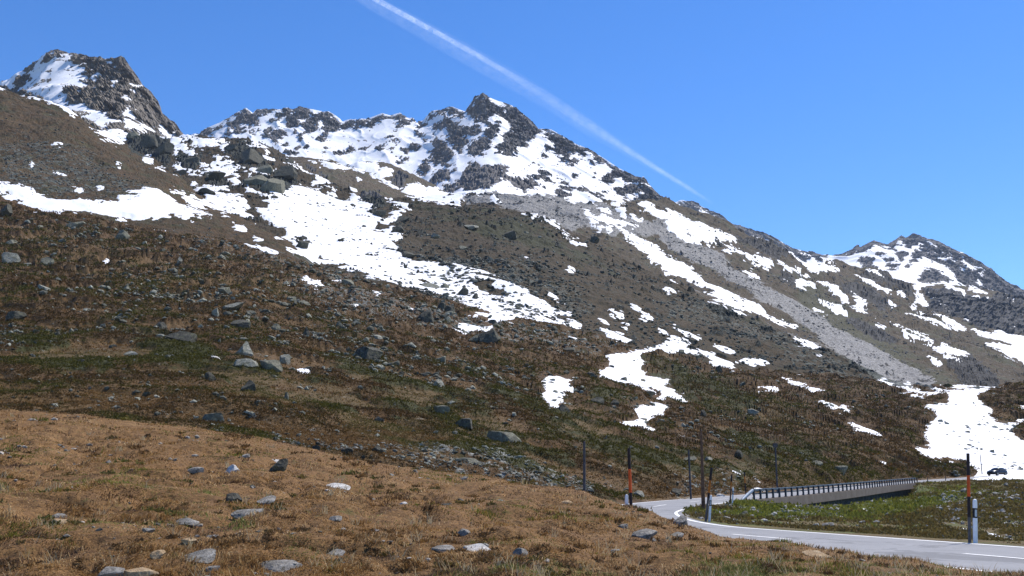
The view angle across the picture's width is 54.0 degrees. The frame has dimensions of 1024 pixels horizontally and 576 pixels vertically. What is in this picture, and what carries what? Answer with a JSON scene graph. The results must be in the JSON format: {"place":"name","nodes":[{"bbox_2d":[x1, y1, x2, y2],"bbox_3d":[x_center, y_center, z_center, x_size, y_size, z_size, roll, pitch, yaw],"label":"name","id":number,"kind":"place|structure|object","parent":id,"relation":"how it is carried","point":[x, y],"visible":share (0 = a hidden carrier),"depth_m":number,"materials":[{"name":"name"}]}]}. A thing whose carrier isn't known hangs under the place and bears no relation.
{"place":"outdoors","nodes":[
{"label":"outdoors","id":0,"kind":"place"},
{"bbox_2d":[0,49,182,136],"bbox_3d":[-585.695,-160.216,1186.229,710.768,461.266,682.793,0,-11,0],"label":"rocky peak","id":1,"kind":"structure","parent":0,"point":[101,94],"depth_m":1293.49,"materials":[{"name":"stone"}]},
{"bbox_2d":[0,51,175,136],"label":"snow","id":2,"kind":"structure","parent":1,"relation":"on","point":[63,77],"depth_m":1316.12,"materials":[{"name":"snow"}]},
{"bbox_2d":[0,89,321,265],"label":"foot slope","id":3,"kind":"structure","parent":0,"point":[38,118],"depth_m":519.63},
{"bbox_2d":[0,98,259,241],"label":"scattered stones","id":4,"kind":"object","parent":3,"relation":"on","point":[29,175],"visible":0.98,"depth_m":494.03,"materials":[{"name":"stone"}]},
{"bbox_2d":[0,87,317,262],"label":"snow","id":5,"kind":"structure","parent":3,"relation":"on","point":[154,203],"depth_m":440.70,"materials":[{"name":"snow"}]},
{"bbox_2d":[289,156,408,198],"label":"knoll","id":6,"kind":"structure","parent":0,"point":[368,184],"depth_m":1182.88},
{"bbox_2d":[294,159,411,198],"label":"snow","id":7,"kind":"structure","parent":6,"relation":"on","point":[329,165],"depth_m":1241.96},
{"bbox_2d":[347,161,444,196],"bbox_3d":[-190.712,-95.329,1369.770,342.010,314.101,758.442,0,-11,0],"label":"knoll","id":8,"kind":"structure","parent":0,"point":[400,178],"depth_m":1496.63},
{"bbox_2d":[348,161,447,197],"bbox_3d":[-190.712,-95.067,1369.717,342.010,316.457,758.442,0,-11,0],"label":"snow","id":9,"kind":"structure","parent":8,"relation":"on","point":[416,190],"depth_m":1451.86,"materials":[{"name":"snow"}]},
{"bbox_2d":[193,93,662,200],"bbox_3d":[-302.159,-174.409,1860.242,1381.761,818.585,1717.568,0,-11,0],"label":"peak","id":10,"kind":"structure","parent":0,"point":[475,175],"depth_m":1977.55,"materials":[{"name":"stone"}]},
{"bbox_2d":[192,95,650,202],"bbox_3d":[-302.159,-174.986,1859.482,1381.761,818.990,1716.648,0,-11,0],"label":"snow","id":11,"kind":"structure","parent":10,"relation":"on","point":[405,136],"depth_m":2018.15,"materials":[{"name":"snow"}]},
{"bbox_2d":[120,132,894,382],"bbox_3d":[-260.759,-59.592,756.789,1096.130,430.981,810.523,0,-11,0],"label":"valley slope","id":12,"kind":"structure","parent":0,"point":[590,270],"depth_m":513.41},
{"bbox_2d":[126,131,139,138],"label":"rock outcrop","id":13,"kind":"object","parent":12,"relation":"on","point":[134,134],"visible":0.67,"depth_m":964.54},
{"bbox_2d":[140,134,157,148],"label":"rock outcrop","id":14,"kind":"object","parent":12,"relation":"on","point":[149,141],"visible":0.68,"depth_m":883.02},
{"bbox_2d":[155,142,174,154],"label":"rock outcrop","id":15,"kind":"object","parent":12,"relation":"on","point":[165,147],"visible":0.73,"depth_m":825.22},
{"bbox_2d":[185,156,199,162],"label":"rock outcrop","id":16,"kind":"object","parent":12,"relation":"on","point":[196,159],"visible":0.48,"depth_m":759.93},
{"bbox_2d":[198,188,215,194],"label":"rock outcrop","id":17,"kind":"object","parent":12,"relation":"on","point":[205,191],"visible":0.86,"depth_m":569.13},
{"bbox_2d":[208,171,225,180],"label":"rock outcrop","id":18,"kind":"object","parent":12,"relation":"on","point":[216,175],"visible":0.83,"depth_m":662.20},
{"bbox_2d":[226,144,237,150],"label":"rock outcrop","id":19,"kind":"object","parent":12,"relation":"on","point":[231,147],"visible":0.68,"depth_m":830.88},
{"bbox_2d":[241,149,263,163],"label":"rock outcrop","id":20,"kind":"object","parent":12,"relation":"on","point":[251,155],"visible":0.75,"depth_m":771.00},
{"bbox_2d":[243,175,267,185],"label":"rock outcrop","id":21,"kind":"object","parent":12,"relation":"on","point":[258,179],"visible":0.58,"depth_m":648.31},
{"bbox_2d":[255,165,272,173],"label":"rock outcrop","id":22,"kind":"object","parent":12,"relation":"on","point":[268,169],"visible":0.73,"depth_m":729.62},
{"bbox_2d":[260,178,284,193],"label":"rock outcrop","id":23,"kind":"object","parent":12,"relation":"on","point":[275,185],"visible":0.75,"depth_m":628.69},
{"bbox_2d":[272,166,296,180],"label":"rock outcrop","id":24,"kind":"object","parent":12,"relation":"on","point":[288,173],"visible":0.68,"depth_m":724.88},
{"bbox_2d":[296,240,308,248],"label":"boulder","id":25,"kind":"object","parent":12,"relation":"on","point":[302,244],"visible":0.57,"depth_m":437.17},
{"bbox_2d":[373,210,386,216],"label":"boulder","id":26,"kind":"object","parent":12,"relation":"on","point":[380,213],"visible":0.74,"depth_m":614.55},
{"bbox_2d":[402,251,415,257],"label":"boulder","id":27,"kind":"object","parent":12,"relation":"on","point":[405,254],"visible":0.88,"depth_m":464.06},
{"bbox_2d":[421,282,439,287],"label":"boulder","id":28,"kind":"object","parent":12,"relation":"on","point":[430,285],"visible":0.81,"depth_m":395.76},
{"bbox_2d":[458,287,468,294],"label":"boulder","id":29,"kind":"object","parent":12,"relation":"on","point":[464,291],"visible":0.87,"depth_m":391.10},
{"bbox_2d":[397,253,582,324],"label":"scattered stones","id":30,"kind":"object","parent":12,"relation":"on","point":[518,306],"visible":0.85,"depth_m":429.77,"materials":[{"name":"stone"}]},
{"bbox_2d":[129,135,874,378],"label":"scattered stones","id":31,"kind":"object","parent":12,"relation":"on","point":[630,321],"visible":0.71,"depth_m":471.52,"materials":[{"name":"stone"}]},
{"bbox_2d":[117,134,888,382],"bbox_3d":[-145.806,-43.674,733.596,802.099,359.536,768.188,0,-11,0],"label":"snow","id":32,"kind":"structure","parent":12,"relation":"on","point":[349,220],"depth_m":486.47,"materials":[{"name":"snow"}]},
{"bbox_2d":[504,230,516,239],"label":"boulder","id":33,"kind":"object","parent":12,"relation":"on","point":[511,235],"visible":0.88,"depth_m":576.02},
{"bbox_2d":[0,408,1023,575],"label":"meadow","id":34,"kind":"structure","parent":0,"point":[509,513],"depth_m":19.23,"materials":[{"name":"plant"}]},
{"bbox_2d":[98,566,124,575],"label":"meadow stone","id":35,"kind":"object","parent":34,"relation":"on","point":[110,571],"visible":0.94,"depth_m":11.52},
{"bbox_2d":[123,567,158,575],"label":"meadow stone","id":36,"kind":"object","parent":34,"relation":"on","point":[143,571],"visible":0.96,"depth_m":11.54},
{"bbox_2d":[150,550,165,559],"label":"meadow stone","id":37,"kind":"object","parent":34,"relation":"on","point":[155,554],"visible":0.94,"depth_m":12.30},
{"bbox_2d":[176,517,198,526],"bbox_3d":[-5.157,3.724,15.965,0.378,0.150,0.233,-3,-12,16],"label":"meadow stone","id":38,"kind":"object","parent":34,"relation":"on","point":[189,521],"visible":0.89,"depth_m":15.92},
{"bbox_2d":[181,538,198,544],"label":"meadow stone","id":39,"kind":"object","parent":34,"relation":"on","point":[186,540],"visible":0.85,"depth_m":13.11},
{"bbox_2d":[187,467,203,473],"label":"meadow stone","id":40,"kind":"object","parent":34,"relation":"on","point":[193,470],"visible":0.94,"depth_m":25.31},
{"bbox_2d":[181,548,215,562],"bbox_3d":[-3.836,3.272,12.274,0.445,0.164,0.294,0,-11,0],"label":"meadow stone","id":41,"kind":"object","parent":34,"relation":"on","point":[206,555],"visible":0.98,"depth_m":12.25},
{"bbox_2d":[226,493,241,502],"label":"meadow stone","id":42,"kind":"object","parent":34,"relation":"on","point":[232,496],"visible":0.57,"depth_m":20.61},
{"bbox_2d":[230,508,263,519],"bbox_3d":[-4.550,3.885,17.203,0.561,0.219,0.363,0,-11,0],"label":"meadow stone","id":43,"kind":"object","parent":34,"relation":"on","point":[236,514],"visible":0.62,"depth_m":17.20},
{"bbox_2d":[257,495,275,504],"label":"meadow stone","id":44,"kind":"object","parent":34,"relation":"on","point":[269,500],"visible":0.82,"depth_m":20.04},
{"bbox_2d":[269,458,287,471],"bbox_3d":[-6.223,4.790,26.916,0.429,0.447,0.447,7,-13,-32],"label":"meadow stone","id":45,"kind":"object","parent":34,"relation":"on","point":[280,464],"visible":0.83,"depth_m":26.78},
{"bbox_2d":[260,560,302,571],"bbox_3d":[-2.851,3.446,12.396,0.534,0.173,0.345,0,-11,0],"label":"meadow stone","id":46,"kind":"object","parent":34,"relation":"on","point":[279,565],"visible":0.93,"depth_m":12.36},
{"bbox_2d":[327,549,344,555],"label":"meadow stone","id":47,"kind":"object","parent":34,"relation":"on","point":[340,552],"visible":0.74,"depth_m":13.04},
{"bbox_2d":[326,483,350,489],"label":"meadow stone","id":48,"kind":"object","parent":34,"relation":"on","point":[334,485],"visible":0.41,"depth_m":25.81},
{"bbox_2d":[431,545,455,552],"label":"meadow stone","id":49,"kind":"object","parent":34,"relation":"on","point":[442,548],"visible":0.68,"depth_m":13.22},
{"bbox_2d":[457,528,470,535],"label":"meadow stone","id":50,"kind":"object","parent":34,"relation":"on","point":[463,532],"visible":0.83,"depth_m":15.91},
{"bbox_2d":[463,543,489,551],"bbox_3d":[-0.463,3.443,13.217,0.348,0.155,0.252,6,-13,-26],"label":"meadow stone","id":51,"kind":"object","parent":34,"relation":"on","point":[478,546],"visible":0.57,"depth_m":13.22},
{"bbox_2d":[0,414,955,575],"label":"scattered stones","id":52,"kind":"object","parent":34,"relation":"on","point":[251,486],"visible":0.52,"depth_m":23.61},
{"bbox_2d":[0,416,1015,575],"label":"heath shrubs","id":53,"kind":"object","parent":34,"relation":"on","point":[391,531],"visible":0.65,"depth_m":14.86,"materials":[{"name":"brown plant"}]},
{"bbox_2d":[513,548,527,555],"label":"meadow stone","id":54,"kind":"object","parent":34,"relation":"on","point":[519,551],"visible":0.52,"depth_m":12.95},
{"bbox_2d":[583,441,585,491],"bbox_3d":[3.325,8.433,46.245,0.157,2.756,0.136,0,-11,0],"label":"wooden pole","id":55,"kind":"object","parent":34,"relation":"on","point":[584,471],"visible":0.83,"depth_m":46.23,"materials":[{"name":"grey wood"}]},
{"bbox_2d":[627,448,632,505],"bbox_3d":[3.301,5.447,28.077,0.121,1.919,0.088,0,-11,0],"label":"snow pole","id":56,"kind":"object","parent":34,"relation":"on","point":[629,475],"visible":0.87,"depth_m":28.09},
{"bbox_2d":[631,528,657,539],"bbox_3d":[2.366,4.450,18.080,0.372,0.233,0.366,-9,-15,39],"label":"meadow stone","id":57,"kind":"object","parent":34,"relation":"on","point":[645,533],"visible":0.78,"depth_m":18.01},
{"bbox_2d":[672,515,687,525],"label":"meadow stone","id":58,"kind":"object","parent":34,"relation":"on","point":[680,520],"visible":0.73,"depth_m":23.10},
{"bbox_2d":[802,550,832,557],"bbox_3d":[4.585,4.028,15.142,0.410,0.144,0.300,8,-14,-34],"label":"meadow stone","id":59,"kind":"object","parent":34,"relation":"on","point":[811,553],"visible":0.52,"depth_m":15.12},
{"bbox_2d":[0,196,1023,503],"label":"heath slope","id":60,"kind":"structure","parent":0,"point":[398,346],"depth_m":165.85,"materials":[{"name":"plant"}]},
{"bbox_2d":[0,204,12,215],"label":"boulder","id":61,"kind":"object","parent":60,"relation":"on","point":[6,209],"visible":0.73,"depth_m":333.93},
{"bbox_2d":[1,252,20,263],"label":"boulder","id":62,"kind":"object","parent":60,"relation":"on","point":[9,257],"visible":0.69,"depth_m":220.52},
{"bbox_2d":[5,311,26,320],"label":"boulder","id":63,"kind":"object","parent":60,"relation":"on","point":[16,314],"visible":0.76,"depth_m":138.44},
{"bbox_2d":[40,257,54,265],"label":"boulder","id":64,"kind":"object","parent":60,"relation":"on","point":[47,260],"visible":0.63,"depth_m":233.44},
{"bbox_2d":[66,221,83,227],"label":"boulder","id":65,"kind":"object","parent":60,"relation":"on","point":[76,224],"visible":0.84,"depth_m":330.89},
{"bbox_2d":[115,230,129,239],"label":"boulder","id":66,"kind":"object","parent":60,"relation":"on","point":[121,234],"visible":0.64,"depth_m":299.65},
{"bbox_2d":[166,331,196,342],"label":"boulder","id":67,"kind":"object","parent":60,"relation":"on","point":[186,336],"visible":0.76,"depth_m":116.17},
{"bbox_2d":[204,372,214,380],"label":"boulder","id":68,"kind":"object","parent":60,"relation":"on","point":[210,375],"visible":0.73,"depth_m":83.21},
{"bbox_2d":[202,413,223,422],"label":"boulder","id":69,"kind":"object","parent":60,"relation":"on","point":[215,416],"visible":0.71,"depth_m":60.48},
{"bbox_2d":[218,287,230,294],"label":"boulder","id":70,"kind":"object","parent":60,"relation":"on","point":[224,290],"visible":0.78,"depth_m":185.56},
{"bbox_2d":[223,302,244,309],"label":"boulder","id":71,"kind":"object","parent":60,"relation":"on","point":[234,305],"visible":0.84,"depth_m":164.72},
{"bbox_2d":[230,319,250,327],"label":"boulder","id":72,"kind":"object","parent":60,"relation":"on","point":[242,323],"visible":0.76,"depth_m":142.38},
{"bbox_2d":[235,341,252,356],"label":"boulder","id":73,"kind":"object","parent":60,"relation":"on","point":[245,349],"visible":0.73,"depth_m":110.52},
{"bbox_2d":[233,359,258,367],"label":"boulder","id":74,"kind":"object","parent":60,"relation":"on","point":[247,362],"visible":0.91,"depth_m":95.66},
{"bbox_2d":[241,380,255,390],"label":"boulder","id":75,"kind":"object","parent":60,"relation":"on","point":[249,384],"visible":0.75,"depth_m":80.20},
{"bbox_2d":[260,360,282,372],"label":"boulder","id":76,"kind":"object","parent":60,"relation":"on","point":[276,365],"visible":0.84,"depth_m":96.68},
{"bbox_2d":[280,354,289,364],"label":"boulder","id":77,"kind":"object","parent":60,"relation":"on","point":[284,358],"visible":0.81,"depth_m":109.13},
{"bbox_2d":[29,239,574,439],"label":"scattered stones","id":78,"kind":"object","parent":60,"relation":"on","point":[338,314],"visible":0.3,"depth_m":170.98,"materials":[{"name":"stone"}]},
{"bbox_2d":[355,346,382,359],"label":"boulder","id":79,"kind":"object","parent":60,"relation":"on","point":[369,353],"visible":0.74,"depth_m":130.02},
{"bbox_2d":[416,309,433,322],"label":"boulder","id":80,"kind":"object","parent":60,"relation":"on","point":[426,316],"visible":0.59,"depth_m":235.72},
{"bbox_2d":[433,405,449,413],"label":"boulder","id":81,"kind":"object","parent":60,"relation":"on","point":[442,408],"visible":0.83,"depth_m":90.88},
{"bbox_2d":[453,418,472,429],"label":"boulder","id":82,"kind":"object","parent":60,"relation":"on","point":[464,423],"visible":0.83,"depth_m":82.55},
{"bbox_2d":[453,457,480,464],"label":"boulder","id":83,"kind":"object","parent":60,"relation":"on","point":[472,460],"visible":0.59,"depth_m":65.78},
{"bbox_2d":[478,329,499,343],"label":"boulder","id":84,"kind":"object","parent":60,"relation":"on","point":[489,336],"visible":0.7,"depth_m":205.31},
{"bbox_2d":[487,431,520,442],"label":"boulder","id":85,"kind":"object","parent":60,"relation":"on","point":[501,435],"visible":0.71,"depth_m":82.30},
{"bbox_2d":[0,278,1022,499],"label":"heath shrubs","id":86,"kind":"object","parent":60,"relation":"on","point":[365,432],"visible":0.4,"depth_m":84.87,"materials":[{"name":"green plant"}]},
{"bbox_2d":[0,200,1023,500],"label":"heath shrubs","id":87,"kind":"object","parent":60,"relation":"on","point":[922,460],"visible":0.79,"depth_m":144.36,"materials":[{"name":"brown plant"}]},
{"bbox_2d":[0,210,1023,496],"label":"scattered stones","id":88,"kind":"object","parent":60,"relation":"on","point":[684,426],"visible":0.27,"depth_m":185.08,"materials":[{"name":"stone"}]},
{"bbox_2d":[289,428,741,494],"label":"scattered stones","id":89,"kind":"object","parent":60,"relation":"on","point":[412,453],"visible":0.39,"depth_m":63.27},
{"bbox_2d":[104,258,1023,488],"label":"snow","id":90,"kind":"structure","parent":60,"relation":"on","point":[958,417],"depth_m":249.26,"materials":[{"name":"snow"}]},
{"bbox_2d":[591,397,603,403],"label":"boulder","id":91,"kind":"object","parent":60,"relation":"on","point":[597,400],"visible":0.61,"depth_m":146.79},
{"bbox_2d":[688,450,691,498],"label":"wooden pole","id":92,"kind":"object","parent":60,"relation":"on","point":[690,490],"visible":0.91,"depth_m":80.55,"materials":[{"name":"grey wood"}]},
{"bbox_2d":[773,443,777,491],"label":"wooden pole","id":93,"kind":"object","parent":60,"relation":"on","point":[775,445],"visible":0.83,"depth_m":99.48,"materials":[{"name":"grey wood"}]},
{"bbox_2d":[750,483,916,505],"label":"road bridge","id":94,"kind":"structure","parent":60,"relation":"on","point":[844,497],"depth_m":104.52,"materials":[{"name":"concrete"}]},
{"bbox_2d":[741,478,917,499],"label":"guard rail","id":95,"kind":"object","parent":94,"relation":"on","point":[760,493],"visible":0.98,"depth_m":94.70,"materials":[{"name":"metal"}]},
{"bbox_2d":[835,465,847,475],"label":"boulder","id":96,"kind":"object","parent":60,"relation":"on","point":[843,468],"visible":0.73,"depth_m":146.34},
{"bbox_2d":[0,0,1023,289],"label":"sky","id":97,"kind":"structure","parent":0,"point":[823,127],"materials":[{"name":"blue"}]},
{"bbox_2d":[360,190,1023,386],"bbox_3d":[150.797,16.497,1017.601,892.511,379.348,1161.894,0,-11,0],"label":"moraine slope","id":98,"kind":"structure","parent":0,"point":[862,347],"depth_m":996.78,"materials":[{"name":"gravel"}]},
{"bbox_2d":[357,190,1011,387],"bbox_3d":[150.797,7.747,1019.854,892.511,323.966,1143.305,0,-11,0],"label":"snow","id":99,"kind":"structure","parent":98,"relation":"on","point":[679,227],"depth_m":1085.50,"materials":[{"name":"snow"}]},
{"bbox_2d":[419,192,1021,383],"bbox_3d":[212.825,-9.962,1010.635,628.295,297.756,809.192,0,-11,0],"label":"scattered stones","id":100,"kind":"object","parent":98,"relation":"on","point":[823,327],"visible":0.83,"depth_m":1024.38,"materials":[{"name":"stone"}]},
{"bbox_2d":[622,475,1023,572],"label":"road","id":101,"kind":"structure","parent":0,"point":[944,553],"depth_m":23.41,"materials":[{"name":"asphalt"}]},
{"bbox_2d":[633,477,1023,571],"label":"road edge line","id":102,"kind":"object","parent":101,"relation":"on","point":[676,513],"visible":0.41,"depth_m":29.38,"materials":[{"name":"paint"}]},
{"bbox_2d":[659,476,1023,558],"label":"road centre line","id":103,"kind":"object","parent":101,"relation":"on","point":[918,481],"visible":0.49,"depth_m":19.70,"materials":[{"name":"paint"}]},
{"bbox_2d":[972,499,977,542],"bbox_3d":[10.903,5.604,23.654,0.100,1.250,0.089,4,-11,1],"label":"delineator post","id":104,"kind":"object","parent":101,"relation":"on","point":[975,528],"visible":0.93,"depth_m":23.64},
{"bbox_2d":[987,468,1007,475],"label":"car","id":105,"kind":"object","parent":101,"relation":"on","point":[996,471],"visible":0.97,"depth_m":193.29,"materials":[{"name":"paint"}]},
{"bbox_2d":[678,201,1023,295],"bbox_3d":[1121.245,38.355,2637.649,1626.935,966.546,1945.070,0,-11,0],"label":"mountain","id":106,"kind":"structure","parent":0,"point":[989,278],"depth_m":3061.73,"materials":[{"name":"stone"}]},
{"bbox_2d":[675,200,1005,293],"bbox_3d":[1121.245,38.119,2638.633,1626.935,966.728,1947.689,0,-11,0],"label":"snow","id":107,"kind":"structure","parent":106,"relation":"on","point":[910,274],"depth_m":2978.03,"materials":[{"name":"snow"}]},
{"bbox_2d":[682,479,1023,546],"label":"road bank","id":108,"kind":"structure","parent":0,"point":[990,530],"depth_m":40.20,"materials":[{"name":"plant"}]},
{"bbox_2d":[700,430,705,508],"bbox_3d":[10.421,10.078,55.094,0.230,4.558,0.230,0,-11,0],"label":"wooden pole","id":109,"kind":"object","parent":108,"relation":"on","point":[702,478],"visible":0.91,"depth_m":54.99,"materials":[{"name":"brown wood"}]},
{"bbox_2d":[704,468,712,521],"bbox_3d":[8.038,8.535,41.125,0.452,2.341,0.100,0,-11,0],"label":"snow pole","id":110,"kind":"object","parent":108,"relation":"on","point":[708,494],"visible":0.96,"depth_m":41.10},
{"bbox_2d":[708,495,711,521],"bbox_3d":[8.079,9.081,41.010,0.100,1.250,0.089,6,-11,1],"label":"delineator post","id":111,"kind":"object","parent":108,"relation":"on","point":[710,505],"visible":0.95,"depth_m":40.99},
{"bbox_2d":[682,478,1023,544],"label":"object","id":112,"kind":"object","parent":108,"relation":"on","point":[910,515],"visible":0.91,"depth_m":64.90,"materials":[{"name":"green plant"}]},
{"bbox_2d":[689,477,1023,538],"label":"scattered stones","id":113,"kind":"object","parent":108,"relation":"on","point":[953,518],"visible":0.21,"depth_m":78.83,"materials":[{"name":"stone"}]},
{"bbox_2d":[966,453,970,542],"bbox_3d":[10.850,5.082,23.867,0.232,2.285,0.076,0,-11,0],"label":"snow pole","id":114,"kind":"object","parent":108,"relation":"on","point":[968,495],"visible":0.97,"depth_m":23.86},
{"bbox_2d":[900,280,1023,363],"bbox_3d":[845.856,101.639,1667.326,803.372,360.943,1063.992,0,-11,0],"label":"cliff terrace","id":115,"kind":"structure","parent":0,"point":[996,310],"depth_m":1728.20,"materials":[{"name":"stone"}]},
{"bbox_2d":[911,282,1023,363],"bbox_3d":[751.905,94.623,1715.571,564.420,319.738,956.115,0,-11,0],"label":"snow","id":116,"kind":"structure","parent":115,"relation":"on","point":[1015,349],"depth_m":1521.13,"materials":[{"name":"snow"}]},
{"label":"road shoulder","id":117,"kind":"structure","parent":0,"visible":0},
{"bbox_2d":[866,474,1023,538],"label":"snow","id":118,"kind":"structure","parent":117,"relation":"on","point":[1017,476],"depth_m":181.50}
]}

